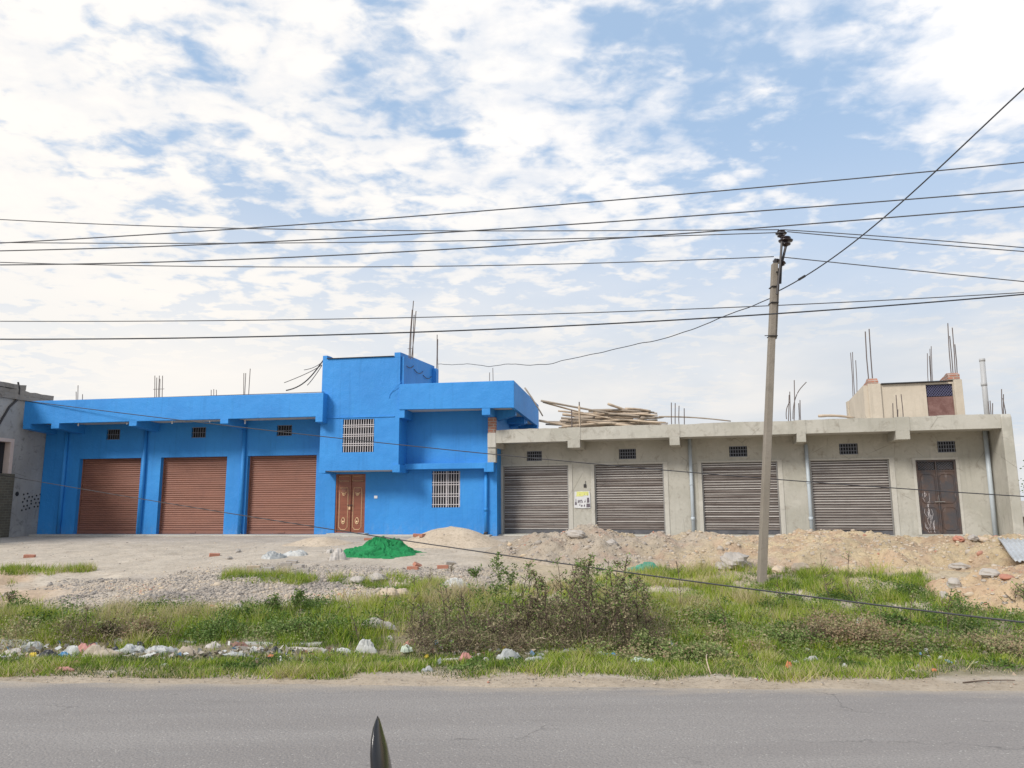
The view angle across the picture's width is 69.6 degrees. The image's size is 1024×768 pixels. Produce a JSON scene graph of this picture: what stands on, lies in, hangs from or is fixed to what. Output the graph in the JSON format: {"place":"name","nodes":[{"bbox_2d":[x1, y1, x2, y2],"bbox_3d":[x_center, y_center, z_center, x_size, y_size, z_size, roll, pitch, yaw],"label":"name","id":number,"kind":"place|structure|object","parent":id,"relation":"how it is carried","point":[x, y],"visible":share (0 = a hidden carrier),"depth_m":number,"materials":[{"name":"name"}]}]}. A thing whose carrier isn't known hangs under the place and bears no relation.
{"place":"outdoors","nodes":[
{"label":"outdoors","id":0,"kind":"place"},
{"bbox_2d":[370,716,391,767],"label":"view mirror","id":1,"kind":"object","parent":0,"point":[379,755],"visible":1,"depth_m":0.67,"materials":[{"name":"black mirror"}]},
{"bbox_2d":[0,681,1023,767],"bbox_3d":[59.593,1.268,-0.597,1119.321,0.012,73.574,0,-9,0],"label":"road","id":2,"kind":"structure","parent":0,"point":[104,725],"depth_m":5.66,"materials":[{"name":"asphalt"}]},
{"bbox_2d":[0,556,1023,682],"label":"grass","id":3,"kind":"structure","parent":0,"point":[774,670],"depth_m":9.26,"materials":[{"name":"plant"}]},
{"bbox_2d":[0,501,1023,691],"bbox_3d":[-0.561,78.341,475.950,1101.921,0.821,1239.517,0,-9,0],"label":"ground","id":4,"kind":"structure","parent":0,"point":[197,548],"depth_m":13.05,"materials":[{"name":"soil"}]},
{"bbox_2d":[0,381,53,537],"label":"house","id":5,"kind":"structure","parent":4,"relation":"on","point":[22,450],"depth_m":24.89,"materials":[{"name":"paint"}]},
{"bbox_2d":[0,438,14,473],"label":"window","id":6,"kind":"structure","parent":5,"relation":"in","point":[6,444],"depth_m":24.51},
{"bbox_2d":[2,475,1023,622],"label":"power line","id":7,"kind":"object","parent":5,"relation":"attached to","point":[604,569],"visible":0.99,"depth_m":9.72,"materials":[{"name":"metal"}]},
{"bbox_2d":[0,614,83,645],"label":"bush","id":8,"kind":"object","parent":4,"relation":"on","point":[21,628],"visible":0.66,"depth_m":9.55,"materials":[{"name":"green plant"}]},
{"bbox_2d":[82,644,124,657],"bbox_3d":[-4.788,3.135,8.608,0.514,0.167,0.154,-1,-9,4],"label":"cloth","id":9,"kind":"object","parent":4,"relation":"on","point":[95,649],"visible":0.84,"depth_m":8.59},
{"bbox_2d":[95,618,120,640],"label":"tall weed","id":10,"kind":"object","parent":4,"relation":"on","point":[103,627],"visible":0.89,"depth_m":9.40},
{"bbox_2d":[114,644,144,653],"bbox_3d":[-4.585,3.172,8.770,0.433,0.141,0.150,0,-9,0],"label":"sack","id":11,"kind":"object","parent":4,"relation":"on","point":[132,648],"visible":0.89,"depth_m":8.74,"materials":[{"name":"grey plastic"}]},
{"bbox_2d":[109,615,158,642],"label":"bush","id":12,"kind":"object","parent":4,"relation":"on","point":[141,625],"visible":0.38,"depth_m":9.43,"materials":[{"name":"green plant"}]},
{"bbox_2d":[144,645,177,654],"bbox_3d":[-4.146,3.160,8.741,0.423,0.114,0.156,0,-9,0],"label":"plastic film","id":13,"kind":"object","parent":4,"relation":"on","point":[161,648],"visible":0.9,"depth_m":8.71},
{"bbox_2d":[187,610,252,638],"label":"bush","id":14,"kind":"object","parent":4,"relation":"on","point":[226,621],"visible":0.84,"depth_m":9.37,"materials":[{"name":"green plant"}]},
{"bbox_2d":[28,534,491,536],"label":"plinth","id":15,"kind":"structure","parent":4,"relation":"on","point":[193,535],"depth_m":24.13,"materials":[{"name":"concrete"}]},
{"bbox_2d":[261,551,286,558],"bbox_3d":[-5.307,3.814,16.403,0.552,0.185,0.357,0,-9,0],"label":"plastic sheet","id":16,"kind":"object","parent":4,"relation":"on","point":[271,555],"visible":1,"depth_m":16.34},
{"bbox_2d":[262,592,286,608],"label":"tall weed","id":17,"kind":"object","parent":4,"relation":"on","point":[275,598],"visible":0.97,"depth_m":11.00,"materials":[{"name":"green plant"}]},
{"bbox_2d":[23,301,538,535],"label":"shop building","id":18,"kind":"structure","parent":4,"relation":"on","point":[363,486],"depth_m":24.25,"materials":[{"name":"blue paint"}]},
{"bbox_2d":[106,429,119,439],"bbox_3d":[-13.889,1.770,25.723,0.520,0.360,0.108,-2,-9,9],"label":"vent window","id":19,"kind":"structure","parent":18,"relation":"in","point":[113,434],"depth_m":25.72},
{"bbox_2d":[192,427,205,437],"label":"vent window","id":20,"kind":"structure","parent":18,"relation":"in","point":[198,432],"depth_m":25.19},
{"bbox_2d":[277,425,291,435],"bbox_3d":[-7.606,1.566,24.698,0.540,0.360,0.108,-2,-9,9],"label":"vent window","id":21,"kind":"structure","parent":18,"relation":"in","point":[284,428],"depth_m":24.69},
{"bbox_2d":[334,474,365,532],"bbox_3d":[-5.251,3.874,23.901,1.016,1.880,0.130,-2,-9,9],"label":"door","id":22,"kind":"structure","parent":18,"relation":"in","point":[350,488],"depth_m":23.91,"materials":[{"name":"paint"}]},
{"bbox_2d":[342,419,373,451],"bbox_3d":[-4.852,1.642,23.357,1.036,1.046,0.154,-2,-9,9],"label":"window","id":23,"kind":"structure","parent":18,"relation":"in","point":[354,429],"depth_m":23.37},
{"bbox_2d":[432,471,459,507],"bbox_3d":[-2.088,3.358,23.489,0.916,1.146,0.154,-2,-9,9],"label":"window","id":24,"kind":"structure","parent":18,"relation":"in","point":[446,484],"depth_m":23.51,"materials":[{"name":"metal"}]},
{"bbox_2d":[27,401,1023,496],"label":"power line","id":25,"kind":"object","parent":18,"relation":"attached to","point":[548,459],"visible":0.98,"depth_m":20.60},
{"bbox_2d":[245,642,322,646],"bbox_3d":[-2.839,3.341,9.040,1.012,0.322,0.120,-1,-9,4],"label":"drain edge","id":26,"kind":"object","parent":4,"relation":"on","point":[271,644],"visible":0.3,"depth_m":9.03,"materials":[{"name":"concrete"}]},
{"bbox_2d":[0,562,569,612],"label":"gravel","id":27,"kind":"structure","parent":4,"relation":"on","point":[230,592],"depth_m":13.01,"materials":[{"name":"gravel"}]},
{"bbox_2d":[258,615,319,635],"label":"bush","id":28,"kind":"object","parent":4,"relation":"on","point":[294,622],"visible":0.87,"depth_m":9.42,"materials":[{"name":"green plant"}]},
{"bbox_2d":[283,588,306,611],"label":"tall weed","id":29,"kind":"object","parent":4,"relation":"on","point":[299,594],"visible":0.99,"depth_m":10.99,"materials":[{"name":"green plant"}]},
{"bbox_2d":[283,537,353,546],"bbox_3d":[-5.184,4.227,19.695,1.950,0.271,1.550,0,-9,0],"label":"sand heap","id":30,"kind":"object","parent":4,"relation":"on","point":[319,541],"visible":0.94,"depth_m":19.30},
{"bbox_2d":[329,548,346,560],"bbox_3d":[-3.771,3.696,15.963,0.378,0.271,0.295,2,-9,-12],"label":"sack","id":31,"kind":"object","parent":4,"relation":"on","point":[338,554],"visible":1,"depth_m":15.87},
{"bbox_2d":[320,611,382,636],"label":"bush","id":32,"kind":"object","parent":4,"relation":"on","point":[357,624],"visible":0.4,"depth_m":9.52,"materials":[{"name":"green plant"}]},
{"bbox_2d":[355,639,377,652],"bbox_3d":[-1.747,3.158,8.860,0.291,0.173,0.078,-1,-9,5],"label":"plastic bag","id":33,"kind":"object","parent":4,"relation":"on","point":[364,645],"visible":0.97,"depth_m":8.83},
{"bbox_2d":[366,617,396,629],"bbox_3d":[-1.758,3.154,9.689,0.518,0.166,0.157,0,-9,0],"label":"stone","id":34,"kind":"object","parent":4,"relation":"on","point":[388,624],"visible":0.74,"depth_m":9.66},
{"bbox_2d":[344,536,426,558],"bbox_3d":[-3.079,3.744,16.906,2.225,0.537,1.450,0,-9,0],"label":"green net","id":35,"kind":"object","parent":4,"relation":"on","point":[379,548],"visible":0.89,"depth_m":16.65,"materials":[{"name":"fabric"}]},
{"bbox_2d":[376,588,398,600],"bbox_3d":[-2.026,3.443,11.942,0.405,0.267,0.304,-9,-12,42],"label":"stone","id":36,"kind":"object","parent":4,"relation":"on","point":[388,590],"visible":0.5,"depth_m":11.85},
{"bbox_2d":[409,600,439,641],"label":"tall weed","id":37,"kind":"object","parent":4,"relation":"on","point":[422,624],"visible":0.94,"depth_m":9.18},
{"bbox_2d":[434,578,460,625],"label":"tall weed","id":38,"kind":"object","parent":4,"relation":"on","point":[443,600],"visible":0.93,"depth_m":9.56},
{"bbox_2d":[403,526,503,548],"bbox_3d":[-1.596,3.999,19.232,3.000,0.566,2.350,0,-9,0],"label":"sand heap","id":39,"kind":"object","parent":4,"relation":"on","point":[457,537],"visible":0.8,"depth_m":18.59,"materials":[{"name":"sand"}]},
{"bbox_2d":[455,591,473,632],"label":"tall weed","id":40,"kind":"object","parent":4,"relation":"on","point":[462,601],"visible":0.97,"depth_m":9.30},
{"bbox_2d":[466,552,514,615],"bbox_3d":[-0.302,2.904,10.567,0.757,0.970,0.564,0,-9,0],"label":"tall weed","id":41,"kind":"object","parent":4,"relation":"on","point":[475,572],"visible":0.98,"depth_m":10.62,"materials":[{"name":"green plant"}]},
{"bbox_2d":[480,601,514,646],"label":"tall weed","id":42,"kind":"object","parent":4,"relation":"on","point":[503,618],"visible":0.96,"depth_m":8.95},
{"bbox_2d":[486,558,518,605],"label":"tall weed","id":43,"kind":"object","parent":4,"relation":"on","point":[511,580],"visible":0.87,"depth_m":10.68,"materials":[{"name":"green plant"}]},
{"bbox_2d":[0,639,1017,674],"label":"litter scraps","id":44,"kind":"object","parent":4,"relation":"on","point":[179,654],"visible":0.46,"depth_m":8.69,"materials":[{"name":"plastic"}]},
{"bbox_2d":[497,648,520,659],"bbox_3d":[-0.035,3.052,8.293,0.312,0.134,0.109,0,-9,0],"label":"plastic bag","id":45,"kind":"object","parent":4,"relation":"on","point":[506,653],"visible":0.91,"depth_m":8.27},
{"bbox_2d":[12,530,1009,607],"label":"loose stones","id":46,"kind":"object","parent":4,"relation":"on","point":[328,558],"visible":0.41,"depth_m":15.84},
{"bbox_2d":[8,669,1023,692],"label":"roadside grit","id":47,"kind":"object","parent":4,"relation":"on","point":[532,679],"visible":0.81,"depth_m":7.17,"materials":[{"name":"gravel"}]},
{"bbox_2d":[505,596,526,642],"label":"tall weed","id":48,"kind":"object","parent":4,"relation":"on","point":[518,608],"visible":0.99,"depth_m":9.05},
{"bbox_2d":[512,591,540,635],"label":"tall weed","id":49,"kind":"object","parent":4,"relation":"on","point":[530,614],"visible":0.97,"depth_m":9.13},
{"bbox_2d":[515,560,539,614],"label":"tall weed","id":50,"kind":"object","parent":4,"relation":"on","point":[528,576],"visible":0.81,"depth_m":10.40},
{"bbox_2d":[44,596,1023,655],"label":"dry undergrowth","id":51,"kind":"object","parent":4,"relation":"on","point":[519,636],"visible":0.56,"depth_m":9.05,"materials":[{"name":"plant"}]},
{"bbox_2d":[522,580,555,644],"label":"tall weed","id":52,"kind":"object","parent":4,"relation":"on","point":[539,616],"visible":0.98,"depth_m":9.01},
{"bbox_2d":[528,569,551,614],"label":"tall weed","id":53,"kind":"object","parent":4,"relation":"on","point":[534,575],"visible":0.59,"depth_m":9.79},
{"bbox_2d":[533,576,557,641],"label":"tall weed","id":54,"kind":"object","parent":4,"relation":"on","point":[540,587],"visible":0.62,"depth_m":9.20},
{"bbox_2d":[543,554,584,630],"bbox_3d":[0.674,2.744,9.499,0.516,1.078,0.549,3,-10,-17],"label":"tall weed","id":55,"kind":"object","parent":4,"relation":"on","point":[566,582],"visible":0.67,"depth_m":9.50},
{"bbox_2d":[552,590,575,641],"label":"tall weed","id":56,"kind":"object","parent":4,"relation":"on","point":[563,615],"visible":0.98,"depth_m":8.84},
{"bbox_2d":[561,559,595,628],"bbox_3d":[0.866,2.745,9.528,0.457,0.990,0.485,0,-9,0],"label":"tall weed","id":57,"kind":"object","parent":4,"relation":"on","point":[585,564],"visible":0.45,"depth_m":9.61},
{"bbox_2d":[565,566,599,635],"bbox_3d":[0.879,2.751,9.180,0.340,0.946,0.523,4,-10,-25],"label":"tall weed","id":58,"kind":"object","parent":4,"relation":"on","point":[574,581],"visible":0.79,"depth_m":9.18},
{"bbox_2d":[571,557,603,599],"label":"tall weed","id":59,"kind":"object","parent":4,"relation":"on","point":[596,573],"visible":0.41,"depth_m":10.42,"materials":[{"name":"green plant"}]},
{"bbox_2d":[572,578,606,644],"bbox_3d":[0.925,2.793,8.920,0.350,0.875,0.508,1,-9,-7],"label":"tall weed","id":60,"kind":"object","parent":4,"relation":"on","point":[588,616],"visible":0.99,"depth_m":8.85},
{"bbox_2d":[579,552,600,623],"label":"tall weed","id":61,"kind":"object","parent":4,"relation":"on","point":[588,569],"visible":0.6,"depth_m":9.68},
{"bbox_2d":[583,577,603,635],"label":"tall weed","id":62,"kind":"object","parent":4,"relation":"on","point":[594,603],"visible":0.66,"depth_m":9.04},
{"bbox_2d":[591,557,633,634],"bbox_3d":[1.194,2.693,9.172,0.605,1.050,0.491,0,-9,0],"label":"tall weed","id":63,"kind":"object","parent":4,"relation":"on","point":[605,600],"visible":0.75,"depth_m":9.17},
{"bbox_2d":[601,589,623,650],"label":"tall weed","id":64,"kind":"object","parent":4,"relation":"on","point":[613,604],"visible":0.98,"depth_m":8.85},
{"bbox_2d":[609,574,628,641],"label":"tall weed","id":65,"kind":"object","parent":4,"relation":"on","point":[620,586],"visible":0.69,"depth_m":8.96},
{"bbox_2d":[601,552,641,629],"bbox_3d":[1.394,2.684,9.300,0.519,1.119,0.447,-5,-11,29],"label":"tall weed","id":66,"kind":"object","parent":4,"relation":"on","point":[624,570],"visible":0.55,"depth_m":9.22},
{"bbox_2d":[615,593,635,636],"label":"tall weed","id":67,"kind":"object","parent":4,"relation":"on","point":[625,612],"visible":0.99,"depth_m":8.74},
{"bbox_2d":[628,575,644,622],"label":"tall weed","id":68,"kind":"object","parent":4,"relation":"on","point":[638,579],"visible":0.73,"depth_m":9.51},
{"bbox_2d":[633,579,658,628],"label":"tall weed","id":69,"kind":"object","parent":4,"relation":"on","point":[644,597],"visible":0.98,"depth_m":9.13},
{"bbox_2d":[626,627,677,653],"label":"bush","id":70,"kind":"object","parent":4,"relation":"on","point":[644,641],"visible":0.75,"depth_m":8.63,"materials":[{"name":"green plant"}]},
{"bbox_2d":[674,639,728,661],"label":"bush","id":71,"kind":"object","parent":4,"relation":"on","point":[692,646],"visible":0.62,"depth_m":8.19,"materials":[{"name":"green plant"}]},
{"bbox_2d":[672,599,740,620],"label":"bush","id":72,"kind":"object","parent":4,"relation":"on","point":[708,610],"visible":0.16,"depth_m":10.34,"materials":[{"name":"green plant"}]},
{"bbox_2d":[720,552,748,569],"bbox_3d":[4.336,3.458,14.316,0.519,0.405,0.644,-9,-13,44],"label":"stone","id":73,"kind":"object","parent":4,"relation":"on","point":[728,558],"visible":0.73,"depth_m":14.14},
{"bbox_2d":[483,524,1023,574],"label":"soil heap","id":74,"kind":"object","parent":4,"relation":"on","point":[1003,558],"visible":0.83,"depth_m":15.15,"materials":[{"name":"soil"}]},
{"bbox_2d":[565,530,584,538],"bbox_3d":[1.400,3.300,16.160,0.454,0.194,0.287,-6,-11,31],"label":"stone","id":75,"kind":"object","parent":74,"relation":"on","point":[579,534],"visible":0.99,"depth_m":16.05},
{"bbox_2d":[498,523,1023,569],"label":"rubble","id":76,"kind":"object","parent":74,"relation":"on","point":[587,547],"visible":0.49,"depth_m":15.33,"materials":[{"name":"stone"}]},
{"bbox_2d":[488,323,1023,535],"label":"shop building","id":77,"kind":"structure","parent":4,"relation":"on","point":[927,435],"depth_m":21.84,"materials":[{"name":"paint"}]},
{"bbox_2d":[527,451,541,460],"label":"vent window","id":78,"kind":"structure","parent":77,"relation":"in","point":[533,454],"depth_m":23.80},
{"bbox_2d":[574,491,589,507],"bbox_3d":[2.200,3.631,23.112,0.520,0.540,0.005,-3,-9,15],"label":"poster","id":79,"kind":"object","parent":77,"relation":"attached to","point":[581,499],"visible":1,"depth_m":23.11,"materials":[{"name":"paper"}]},
{"bbox_2d":[619,449,635,458],"bbox_3d":[3.626,2.194,23.052,0.530,0.320,0.108,-3,-9,15],"label":"vent window","id":80,"kind":"structure","parent":77,"relation":"in","point":[623,453],"depth_m":23.06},
{"bbox_2d":[729,446,747,456],"bbox_3d":[6.830,2.039,22.214,0.520,0.320,0.108,-3,-9,15],"label":"vent window","id":81,"kind":"structure","parent":77,"relation":"in","point":[734,451],"depth_m":22.20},
{"bbox_2d":[839,443,857,454],"bbox_3d":[9.797,1.895,21.437,0.500,0.320,0.108,-3,-9,15],"label":"vent window","id":82,"kind":"structure","parent":77,"relation":"in","point":[848,448],"depth_m":21.44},
{"bbox_2d":[915,460,962,533],"bbox_3d":[11.954,3.228,20.637,1.016,2.185,0.156,-3,-9,15],"label":"door","id":83,"kind":"structure","parent":77,"relation":"in","point":[940,513],"depth_m":20.63,"materials":[{"name":"wood"}]},
{"bbox_2d":[937,441,955,452],"bbox_3d":[12.247,1.776,20.793,0.460,0.320,0.108,-3,-9,15],"label":"vent window","id":84,"kind":"structure","parent":77,"relation":"in","point":[943,446],"depth_m":20.79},
{"bbox_2d":[758,596,791,611],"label":"bush","id":85,"kind":"object","parent":4,"relation":"on","point":[772,602],"visible":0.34,"depth_m":10.90,"materials":[{"name":"green plant"}]},
{"bbox_2d":[757,229,804,583],"bbox_3d":[4.784,0.436,13.255,1.074,6.978,0.913,0,-9,0],"label":"electric pole","id":86,"kind":"object","parent":4,"relation":"on","point":[776,273],"visible":0.9,"depth_m":13.33,"materials":[{"name":"concrete"}]},
{"bbox_2d":[0,256,773,266],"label":"power line","id":87,"kind":"object","parent":86,"relation":"attached to","point":[401,266],"visible":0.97,"depth_m":14.37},
{"bbox_2d":[0,219,778,230],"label":"power line","id":88,"kind":"object","parent":86,"relation":"attached to","point":[383,230],"visible":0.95,"depth_m":14.49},
{"bbox_2d":[21,232,783,243],"bbox_3d":[-3.371,-2.890,14.515,17.108,0.333,0.018,-1,-9,3],"label":"power line","id":89,"kind":"object","parent":86,"relation":"attached to","point":[404,241],"visible":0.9,"depth_m":14.41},
{"bbox_2d":[0,294,1023,339],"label":"power line","id":90,"kind":"object","parent":86,"relation":"attached to","point":[513,328],"visible":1,"depth_m":12.96,"materials":[{"name":"metal"}]},
{"bbox_2d":[443,298,769,366],"bbox_3d":[1.097,-1.118,21.250,0.058,1.524,15.678,5,-11,-30],"label":"power line","id":91,"kind":"object","parent":86,"relation":"attached to","point":[620,347],"visible":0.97,"depth_m":18.09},
{"bbox_2d":[779,88,1023,290],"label":"power line","id":92,"kind":"object","parent":86,"relation":"attached to","point":[1005,105],"visible":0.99,"depth_m":11.10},
{"bbox_2d":[783,229,1023,247],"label":"power line","id":93,"kind":"object","parent":86,"relation":"attached to","point":[904,238],"visible":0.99,"depth_m":13.89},
{"bbox_2d":[784,257,1023,281],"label":"power line","id":94,"kind":"object","parent":86,"relation":"attached to","point":[905,269],"visible":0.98,"depth_m":13.51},
{"bbox_2d":[787,231,1023,251],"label":"power line","id":95,"kind":"object","parent":86,"relation":"attached to","point":[906,242],"visible":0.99,"depth_m":13.67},
{"bbox_2d":[762,625,833,647],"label":"bush","id":96,"kind":"object","parent":4,"relation":"on","point":[790,635],"visible":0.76,"depth_m":8.93,"materials":[{"name":"green plant"}]},
{"bbox_2d":[803,608,907,651],"bbox_3d":[4.131,2.965,8.939,1.083,0.444,0.956,0,-9,0],"label":"bush","id":97,"kind":"object","parent":4,"relation":"on","point":[853,632],"visible":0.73,"depth_m":8.85,"materials":[{"name":"green plant"}]},
{"bbox_2d":[872,609,909,627],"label":"bush","id":98,"kind":"object","parent":4,"relation":"on","point":[889,617],"visible":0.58,"depth_m":9.37,"materials":[{"name":"green plant"}]},
{"bbox_2d":[937,588,956,635],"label":"tall weed","id":99,"kind":"object","parent":4,"relation":"on","point":[951,610],"visible":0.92,"depth_m":8.96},
{"bbox_2d":[947,595,972,633],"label":"tall weed","id":100,"kind":"object","parent":4,"relation":"on","point":[958,612],"visible":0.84,"depth_m":9.04,"materials":[{"name":"green plant"}]},
{"bbox_2d":[925,563,1023,615],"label":"soil heap","id":101,"kind":"object","parent":4,"relation":"on","point":[971,581],"visible":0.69,"depth_m":10.83,"materials":[{"name":"soil"}]},
{"bbox_2d":[946,577,961,588],"bbox_3d":[6.771,3.065,11.274,0.188,0.194,0.193,1,-9,-10],"label":"stone","id":102,"kind":"object","parent":101,"relation":"on","point":[951,582],"visible":0.75,"depth_m":11.22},
{"bbox_2d":[926,564,1023,613],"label":"rubble","id":103,"kind":"object","parent":101,"relation":"on","point":[969,594],"visible":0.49,"depth_m":10.89,"materials":[{"name":"stone"}]},
{"bbox_2d":[979,568,999,577],"bbox_3d":[7.247,2.876,11.164,0.222,0.149,0.274,6,-11,-36],"label":"stone","id":104,"kind":"object","parent":101,"relation":"on","point":[987,572],"visible":0.85,"depth_m":11.12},
{"bbox_2d":[998,537,1023,561],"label":"corrugated sheet","id":105,"kind":"object","parent":101,"relation":"on","point":[1014,548],"visible":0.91,"depth_m":13.26,"materials":[{"name":"metal"}]},
{"bbox_2d":[948,629,1023,656],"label":"bush","id":106,"kind":"object","parent":4,"relation":"on","point":[1019,646],"visible":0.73,"depth_m":8.41,"materials":[{"name":"green plant"}]},
{"bbox_2d":[998,581,1023,604],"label":"tall weed","id":107,"kind":"object","parent":4,"relation":"on","point":[1018,590],"visible":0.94,"depth_m":10.35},
{"bbox_2d":[0,206,1023,264],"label":"power line","id":108,"kind":"object","parent":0,"point":[523,244],"visible":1,"depth_m":10.74,"materials":[{"name":"metal"}]},
{"bbox_2d":[0,189,1023,250],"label":"power line","id":109,"kind":"object","parent":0,"point":[522,227],"visible":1,"depth_m":11.03,"materials":[{"name":"metal"}]},
{"bbox_2d":[0,162,1023,243],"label":"power line","id":110,"kind":"object","parent":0,"point":[518,207],"visible":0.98,"depth_m":11.47,"materials":[{"name":"metal"}]},
{"bbox_2d":[0,292,1023,321],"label":"power line","id":111,"kind":"object","parent":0,"point":[510,315],"visible":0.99,"depth_m":14.54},
{"bbox_2d":[0,0,1023,500],"label":"sky","id":112,"kind":"structure","parent":0,"point":[187,113],"materials":[{"name":"white"}]},
{"bbox_3d":[2.866,1.162,24.013,2.058,0.116,0.546,0,-9,0],"label":"bamboo pole","id":113,"kind":"object","parent":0,"visible":0},
{"bbox_2d":[595,416,646,419],"bbox_3d":[3.529,1.099,23.805,1.685,0.136,0.066,-2,-9,7],"label":"bamboo pole","id":114,"kind":"object","parent":113,"relation":"on","point":[621,417],"visible":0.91,"depth_m":23.79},
{"bbox_2d":[541,400,645,419],"bbox_3d":[2.637,0.834,23.779,3.424,0.665,0.070,0,-9,-2],"label":"bamboo pole","id":115,"kind":"object","parent":114,"relation":"on","point":[550,402],"visible":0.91,"depth_m":23.75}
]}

